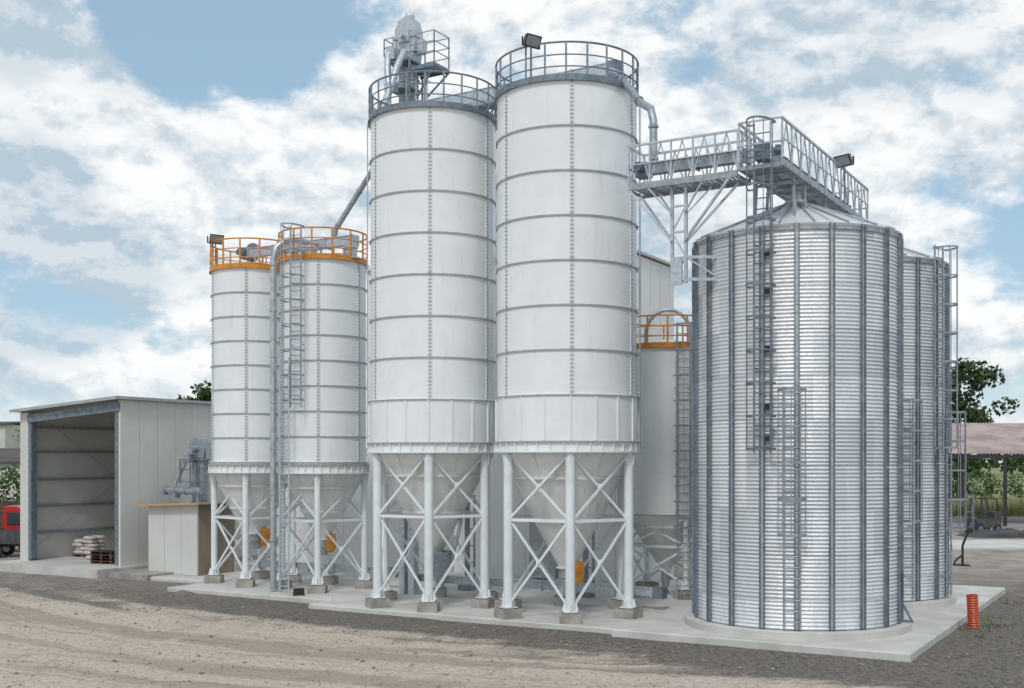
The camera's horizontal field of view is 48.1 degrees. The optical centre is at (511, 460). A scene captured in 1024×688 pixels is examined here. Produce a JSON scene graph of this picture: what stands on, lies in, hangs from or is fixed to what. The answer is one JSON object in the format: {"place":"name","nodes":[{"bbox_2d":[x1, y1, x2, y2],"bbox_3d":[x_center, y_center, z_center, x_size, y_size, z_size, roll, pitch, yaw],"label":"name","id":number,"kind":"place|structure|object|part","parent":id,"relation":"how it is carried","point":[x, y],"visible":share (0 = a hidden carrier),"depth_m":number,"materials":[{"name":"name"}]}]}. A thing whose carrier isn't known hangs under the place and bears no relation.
{"place":"outdoors","nodes":[
{"label":"outdoors","id":0,"kind":"place"},
{"bbox_2d":[277,448,366,564],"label":"annex building","id":1,"kind":"structure","parent":0,"point":[346,529],"depth_m":51.66,"materials":[{"name":"white metal"}]},
{"bbox_2d":[0,462,1023,687],"bbox_3d":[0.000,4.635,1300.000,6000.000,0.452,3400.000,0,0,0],"label":"ground","id":2,"kind":"structure","parent":0,"point":[1005,569],"depth_m":28.93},
{"bbox_2d":[0,448,19,505],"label":"outbuilding","id":3,"kind":"structure","parent":2,"relation":"on","point":[10,457],"depth_m":108.00,"materials":[{"name":"white paint"}]},
{"bbox_2d":[0,460,19,503],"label":"hedge","id":4,"kind":"object","parent":2,"relation":"on","point":[9,474],"visible":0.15,"depth_m":83.63,"materials":[{"name":"green plant"}]},
{"bbox_2d":[0,421,19,447],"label":"outbuilding","id":5,"kind":"structure","parent":2,"relation":"on","point":[7,429],"depth_m":146.54,"materials":[{"name":"white paint"}]},
{"bbox_2d":[0,505,19,549],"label":"truck","id":6,"kind":"object","parent":2,"relation":"on","point":[11,517],"visible":0.05,"depth_m":59.87,"materials":[{"name":"red paint"}]},
{"bbox_3d":[-25.875,3.040,59.883,0.920,0.680,0.007,0,0,-4],"label":"window","id":7,"kind":"part","parent":6,"relation":"part of","materials":[{"name":"grey glass"}]},
{"bbox_2d":[0,502,19,525],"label":"timber fence","id":8,"kind":"object","parent":2,"relation":"on","point":[2,504],"visible":0.16,"depth_m":75.98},
{"bbox_2d":[0,529,19,555],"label":"dropside trailer","id":9,"kind":"object","parent":2,"relation":"on","point":[9,540],"visible":0.84,"depth_m":56.57,"materials":[{"name":"grey metal"}]},
{"bbox_2d":[0,396,269,580],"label":"open shed","id":10,"kind":"structure","parent":2,"relation":"on","point":[104,466],"depth_m":51.05,"materials":[{"name":"metal"}]},
{"bbox_2d":[72,535,105,556],"bbox_3d":[-19.587,3.955,53.247,1.454,0.990,1.012,0,0,30],"label":"sack pallet","id":11,"kind":"object","parent":10,"relation":"on","point":[84,546],"visible":0.91,"depth_m":52.96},
{"bbox_2d":[90,550,114,563],"bbox_3d":[-17.548,4.184,49.739,1.100,0.532,0.790,0,0,19],"label":"pallet stack","id":12,"kind":"object","parent":10,"relation":"on","point":[103,556],"visible":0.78,"depth_m":49.52,"materials":[{"name":"wood"}]},
{"bbox_2d":[177,380,210,400],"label":"tree","id":13,"kind":"object","parent":2,"relation":"on","point":[204,394],"visible":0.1,"depth_m":111.08,"materials":[{"name":"green plant"}]},
{"bbox_2d":[151,558,301,583],"bbox_3d":[-11.418,4.835,49.809,5.597,0.330,9.600,0,0,31],"label":"concrete pad","id":14,"kind":"object","parent":2,"relation":"on","point":[236,574],"visible":0.19,"depth_m":46.22,"materials":[{"name":"grey concrete"}]},
{"bbox_2d":[136,502,235,575],"bbox_3d":[-13.391,3.185,48.053,3.479,2.950,2.828,0,0,30],"label":"equipment cabin","id":15,"kind":"object","parent":14,"relation":"on","point":[179,538],"visible":0.73,"depth_m":47.05,"materials":[{"name":"white metal"}]},
{"bbox_2d":[163,437,210,502],"bbox_3d":[-13.898,1.900,49.608,2.320,5.800,1.040,0,0,30],"label":"bucket elevator","id":16,"kind":"object","parent":14,"relation":"on","point":[198,455],"visible":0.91,"depth_m":49.37,"materials":[{"name":"metal"}]},
{"bbox_2d":[167,564,479,603],"bbox_3d":[-6.297,4.825,45.400,7.697,0.350,12.000,0,0,31],"label":"concrete pad","id":17,"kind":"object","parent":2,"relation":"on","point":[344,587],"visible":0.33,"depth_m":41.41,"materials":[{"name":"grey concrete"}]},
{"bbox_2d":[204,237,300,587],"bbox_3d":[-9.860,-1.779,43.800,3.397,12.854,3.397,0,0,37],"label":"feed silo","id":18,"kind":"object","parent":17,"relation":"on","point":[239,468],"visible":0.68,"depth_m":42.42,"materials":[{"name":"white paint"}]},
{"bbox_2d":[207,234,223,264],"bbox_3d":[-11.050,-7.781,42.801,0.650,1.303,0.374,0,0,-35],"label":"floodlight","id":19,"kind":"object","parent":18,"relation":"on","point":[213,238],"visible":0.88,"depth_m":42.70,"materials":[{"name":"metal"}]},
{"bbox_2d":[292,588,304,595],"bbox_3d":[-7.350,4.525,39.600,0.400,0.250,0.220,0,0,-23],"label":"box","id":20,"kind":"object","parent":17,"relation":"on","point":[298,591],"visible":1,"depth_m":39.55,"materials":[{"name":"black plastic"}]},
{"bbox_2d":[277,222,372,593],"bbox_3d":[-7.074,-1.779,41.726,3.859,12.854,3.404,0,0,-33],"label":"feed silo","id":21,"kind":"object","parent":17,"relation":"on","point":[322,378],"visible":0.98,"depth_m":40.50,"materials":[{"name":"white paint"}]},
{"bbox_2d":[278,381,281,590],"bbox_3d":[-8.200,0.900,40.600,0.125,7.400,0.128,0,0,0],"label":"conduit","id":22,"kind":"object","parent":21,"relation":"attached to","point":[281,487],"visible":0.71,"depth_m":40.61,"materials":[{"name":"grey metal"}]},
{"bbox_2d":[269,237,316,589],"bbox_3d":[-7.843,-1.716,41.147,1.778,12.632,0.292,0,0,-32],"label":"spout pipe","id":23,"kind":"object","parent":21,"relation":"attached to","point":[273,447],"visible":0.95,"depth_m":40.65,"materials":[{"name":"silver metal"}]},
{"bbox_2d":[236,234,358,262],"bbox_3d":[-8.020,-7.790,42.394,5.686,1.080,0.980,0,0,32],"label":"chain conveyor","id":24,"kind":"object","parent":21,"relation":"on","point":[323,242],"visible":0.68,"depth_m":42.36,"materials":[{"name":"metal"}]},
{"bbox_2d":[304,245,317,252],"bbox_3d":[-7.200,-7.430,41.100,0.550,0.560,0.550,0,0,-17],"label":"filter unit","id":25,"kind":"object","parent":21,"relation":"on","point":[308,250],"visible":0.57,"depth_m":40.92,"materials":[{"name":"metal"}]},
{"bbox_2d":[258,559,398,576],"bbox_3d":[-6.927,4.050,43.513,6.575,0.360,0.670,0,0,30],"label":"chain conveyor","id":26,"kind":"object","parent":21,"relation":"attached to","point":[333,568],"visible":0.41,"depth_m":43.10,"materials":[{"name":"metal"}]},
{"bbox_2d":[344,243,359,258],"bbox_3d":[-5.750,-7.480,41.000,0.550,0.560,0.550,0,0,-17],"label":"filter unit","id":27,"kind":"object","parent":21,"relation":"on","point":[354,247],"visible":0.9,"depth_m":40.80,"materials":[{"name":"metal"}]},
{"bbox_2d":[309,574,691,633],"bbox_3d":[1.485,4.825,40.148,11.037,0.350,13.150,0,0,31],"label":"concrete pad","id":28,"kind":"object","parent":2,"relation":"on","point":[539,609],"visible":0.33,"depth_m":36.32,"materials":[{"name":"grey concrete"}]},
{"bbox_2d":[381,13,449,594],"bbox_3d":[-3.582,-5.450,39.386,2.295,20.300,1.795,0,0,31],"label":"bucket elevator","id":29,"kind":"object","parent":28,"relation":"on","point":[407,51],"visible":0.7,"depth_m":39.71,"materials":[{"name":"metal"}]},
{"bbox_2d":[333,168,370,236],"bbox_3d":[-5.132,-10.046,41.185,3.513,4.236,0.256,0,0,32],"label":"spout pipe","id":30,"kind":"object","parent":29,"relation":"attached to","point":[352,202],"visible":0.34,"depth_m":41.52,"materials":[{"name":"metal"}]},
{"bbox_2d":[365,70,497,612],"bbox_3d":[-2.570,-3.679,37.387,4.340,16.654,4.576,0,0,0],"label":"feed silo","id":31,"kind":"object","parent":28,"relation":"on","point":[432,203],"visible":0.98,"depth_m":35.72,"materials":[{"name":"white paint"}]},
{"bbox_2d":[433,518,462,587],"bbox_3d":[-2.189,2.942,37.000,1.076,2.316,0.796,0,0,21],"label":"dosing chute","id":32,"kind":"object","parent":31,"relation":"hanging from","point":[443,560],"visible":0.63,"depth_m":36.83,"materials":[{"name":"metal"}]},
{"bbox_2d":[458,495,476,590],"bbox_3d":[-1.571,2.550,41.222,0.580,4.200,0.500,0,0,31],"label":"auger lift","id":33,"kind":"object","parent":28,"relation":"on","point":[464,587],"visible":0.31,"depth_m":41.15,"materials":[{"name":"metal"}]},
{"bbox_2d":[529,522,556,580],"bbox_3d":[1.180,3.465,44.592,1.000,2.360,0.600,0,0,30],"label":"control cabinet","id":34,"kind":"object","parent":28,"relation":"on","point":[536,540],"visible":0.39,"depth_m":44.42,"materials":[{"name":"metal"}]},
{"bbox_3d":[1.040,3.390,44.355,0.860,2.000,0.050,0,0,30],"label":"cabinet door","id":35,"kind":"part","parent":34,"relation":"part of","materials":[{"name":"grey metal"}]},
{"bbox_2d":[492,40,642,623],"bbox_3d":[1.670,-3.679,35.009,4.540,16.654,4.783,0,0,0],"label":"feed silo","id":36,"kind":"object","parent":28,"relation":"on","point":[567,445],"visible":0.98,"depth_m":33.24,"materials":[{"name":"white paint"}]},
{"bbox_2d":[423,60,625,109],"bbox_3d":[0.085,-11.515,36.928,7.680,1.130,0.870,0,0,32],"label":"chain conveyor","id":37,"kind":"object","parent":36,"relation":"attached to","point":[483,97],"visible":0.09,"depth_m":37.03,"materials":[{"name":"metal"}]},
{"bbox_2d":[522,33,541,76],"bbox_3d":[0.551,-11.629,33.199,0.650,1.358,0.380,0,0,-35],"label":"floodlight","id":38,"kind":"object","parent":36,"relation":"on","point":[529,40],"visible":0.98,"depth_m":33.12,"materials":[{"name":"metal"}]},
{"bbox_2d":[419,573,668,598],"bbox_3d":[0.680,4.100,38.104,9.575,0.360,0.670,0,0,30],"label":"chain conveyor","id":39,"kind":"object","parent":36,"relation":"attached to","point":[658,592],"visible":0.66,"depth_m":37.37,"materials":[{"name":"metal"}]},
{"bbox_2d":[608,67,658,163],"bbox_3d":[3.473,-9.973,33.051,0.297,3.546,2.900,0,0,-20],"label":"spout pipe","id":40,"kind":"object","parent":36,"relation":"attached to","point":[640,102],"visible":0.8,"depth_m":31.94,"materials":[{"name":"metal"}]},
{"bbox_2d":[576,531,594,597],"bbox_3d":[2.545,2.900,39.146,0.580,3.500,0.500,0,0,30],"label":"auger lift","id":41,"kind":"object","parent":28,"relation":"on","point":[586,572],"visible":0.29,"depth_m":39.06,"materials":[{"name":"metal"}]},
{"bbox_2d":[634,314,694,599],"bbox_3d":[5.248,-0.129,39.779,3.200,9.554,3.686,0,0,25],"label":"feed silo","id":42,"kind":"object","parent":28,"relation":"on","point":[663,466],"visible":0.66,"depth_m":38.58,"materials":[{"name":"white paint"}]},
{"bbox_2d":[644,308,691,342],"bbox_3d":[5.350,-4.410,39.445,1.640,1.620,0.427,0,0,0],"label":"filling pipe","id":43,"kind":"object","parent":42,"relation":"attached to","point":[660,311],"visible":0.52,"depth_m":39.24,"materials":[{"name":"silver metal"}]},
{"bbox_2d":[0,584,1023,687],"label":"gravel stones","id":44,"kind":"object","parent":2,"relation":"on","point":[772,668],"visible":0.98,"depth_m":29.02,"materials":[{"name":"grey gravel"}]},
{"bbox_2d":[612,585,1005,661],"bbox_3d":[10.326,4.805,36.536,7.860,0.390,16.600,0,0,31],"label":"concrete pad","id":45,"kind":"object","parent":2,"relation":"on","point":[931,627],"visible":0.43,"depth_m":30.48,"materials":[{"name":"grey concrete"}]},
{"bbox_2d":[684,115,913,640],"bbox_3d":[8.000,-2.045,32.157,6.200,13.410,6.685,0,0,0],"label":"grain silo","id":46,"kind":"object","parent":45,"relation":"on","point":[798,427],"visible":0.99,"depth_m":29.90,"materials":[{"name":"metal"}]},
{"bbox_2d":[629,177,738,285],"bbox_3d":[4.660,-6.085,31.126,2.908,2.671,0.861,0,0,30],"label":"support frame","id":47,"kind":"object","parent":46,"relation":"attached to","point":[676,270],"visible":1,"depth_m":31.04,"materials":[{"name":"metal"}]},
{"bbox_2d":[627,129,752,198],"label":"walkway","id":48,"kind":"structure","parent":47,"relation":"on","point":[693,181],"depth_m":31.10,"materials":[{"name":"metal"}]},
{"bbox_2d":[634,148,749,179],"bbox_3d":[4.810,-8.070,31.142,3.175,0.400,0.670,0,0,31],"label":"chain conveyor","id":49,"kind":"object","parent":48,"relation":"attached to","point":[704,162],"visible":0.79,"depth_m":31.23,"materials":[{"name":"metal"}]},
{"bbox_2d":[755,177,841,219],"bbox_3d":[8.663,-6.972,33.521,1.170,1.656,6.470,0,0,31],"label":"support frame","id":50,"kind":"object","parent":46,"relation":"attached to","point":[796,193],"visible":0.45,"depth_m":31.32,"materials":[{"name":"metal"}]},
{"bbox_2d":[737,116,868,219],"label":"walkway","id":51,"kind":"structure","parent":50,"relation":"on","point":[784,170],"depth_m":31.57,"materials":[{"name":"metal"}]},
{"bbox_2d":[833,153,853,202],"bbox_3d":[9.949,-8.429,34.349,0.380,1.458,0.650,0,0,-40],"label":"floodlight","id":52,"kind":"object","parent":51,"relation":"attached to","point":[844,160],"visible":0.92,"depth_m":34.29,"materials":[{"name":"metal"}]},
{"bbox_2d":[755,143,850,207],"bbox_3d":[8.765,-8.030,33.389,0.690,0.420,8.475,0,0,30],"label":"chain conveyor","id":53,"kind":"object","parent":50,"relation":"on","point":[776,150],"visible":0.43,"depth_m":29.88,"materials":[{"name":"metal"}]},
{"bbox_2d":[902,245,965,609],"bbox_3d":[11.550,-1.453,38.160,6.200,12.220,6.720,0,0,0],"label":"grain silo","id":54,"kind":"object","parent":45,"relation":"on","point":[928,419],"visible":0.36,"depth_m":35.97,"materials":[{"name":"metal"}]},
{"bbox_2d":[949,476,972,498],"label":"hedge","id":55,"kind":"object","parent":2,"relation":"on","point":[967,488],"visible":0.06,"depth_m":118.15,"materials":[{"name":"green plant"}]},
{"bbox_2d":[953,528,972,565],"bbox_3d":[20.601,3.943,52.500,0.898,1.739,0.500,0,0,0],"label":"standpipe","id":56,"kind":"object","parent":2,"relation":"on","point":[967,532],"visible":0.99,"depth_m":52.45,"materials":[{"name":"grey metal"}]},
{"bbox_2d":[966,594,979,628],"bbox_3d":[13.200,4.346,32.877,0.414,1.034,0.334,0,0,-37],"label":"pipe stub","id":57,"kind":"object","parent":2,"relation":"on","point":[973,619],"visible":0.99,"depth_m":32.75,"materials":[{"name":"orange plastic"}]},
{"bbox_2d":[952,494,1001,531],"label":"forklift","id":58,"kind":"object","parent":2,"relation":"on","point":[986,519],"visible":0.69,"depth_m":76.14,"materials":[{"name":"grey metal"}]},
{"bbox_2d":[949,357,1019,502],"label":"tree","id":59,"kind":"object","parent":2,"relation":"on","point":[980,375],"visible":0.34,"depth_m":108.33,"materials":[{"name":"green plant"}]},
{"bbox_2d":[949,461,1023,500],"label":"hedge","id":60,"kind":"object","parent":2,"relation":"on","point":[990,487],"visible":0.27,"depth_m":124.65,"materials":[{"name":"green plant"}]},
{"bbox_2d":[949,453,1023,477],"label":"distant woodland","id":61,"kind":"object","parent":2,"relation":"on","point":[973,465],"visible":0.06,"depth_m":350.32,"materials":[{"name":"green plant"}]},
{"bbox_2d":[949,423,1023,525],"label":"open shelter","id":62,"kind":"object","parent":2,"relation":"on","point":[994,439],"visible":0.55,"depth_m":87.45,"materials":[{"name":"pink metal"}]},
{"bbox_2d":[955,528,1023,537],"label":"tarpaulin pile","id":63,"kind":"object","parent":2,"relation":"on","point":[1001,533],"visible":0.95,"depth_m":71.46,"materials":[{"name":"black plastic"}]},
{"bbox_2d":[0,0,1023,461],"label":"sky","id":64,"kind":"structure","parent":0,"point":[133,133],"materials":[{"name":"blue"}]},
{"bbox_2d":[366,250,673,580],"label":"mill building","id":65,"kind":"structure","parent":0,"point":[657,290],"depth_m":46.83,"materials":[{"name":"white metal"}]},
{"bbox_2d":[443,531,453,571],"bbox_3d":[-2.937,3.550,48.242,1.100,2.400,0.080,0,0,30],"label":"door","id":66,"kind":"structure","parent":65,"relation":"in","point":[451,540],"depth_m":47.99,"materials":[{"name":"grey metal"}]},
{"bbox_2d":[555,564,558,577],"bbox_3d":[1.802,3.550,45.451,1.100,2.400,0.080,0,0,30],"label":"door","id":67,"kind":"structure","parent":65,"relation":"in","point":[557,570],"depth_m":45.44,"materials":[{"name":"grey metal"}]},
{"bbox_2d":[480,598,1023,638],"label":"weeds","id":68,"kind":"object","parent":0,"point":[989,626],"visible":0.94,"depth_m":33.09,"materials":[{"name":"green plant"}]},
{"bbox_2d":[949,494,1023,515],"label":"tall grass","id":69,"kind":"structure","parent":0,"point":[1015,507],"depth_m":100.81,"materials":[{"name":"green plant"}]},
{"bbox_2d":[949,540,1023,550],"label":"pavement","id":70,"kind":"structure","parent":0,"point":[993,545],"depth_m":63.14,"materials":[{"name":"concrete"}]},
{"bbox_2d":[949,517,1023,527],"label":"road","id":71,"kind":"structure","parent":0,"point":[1015,522],"depth_m":88.65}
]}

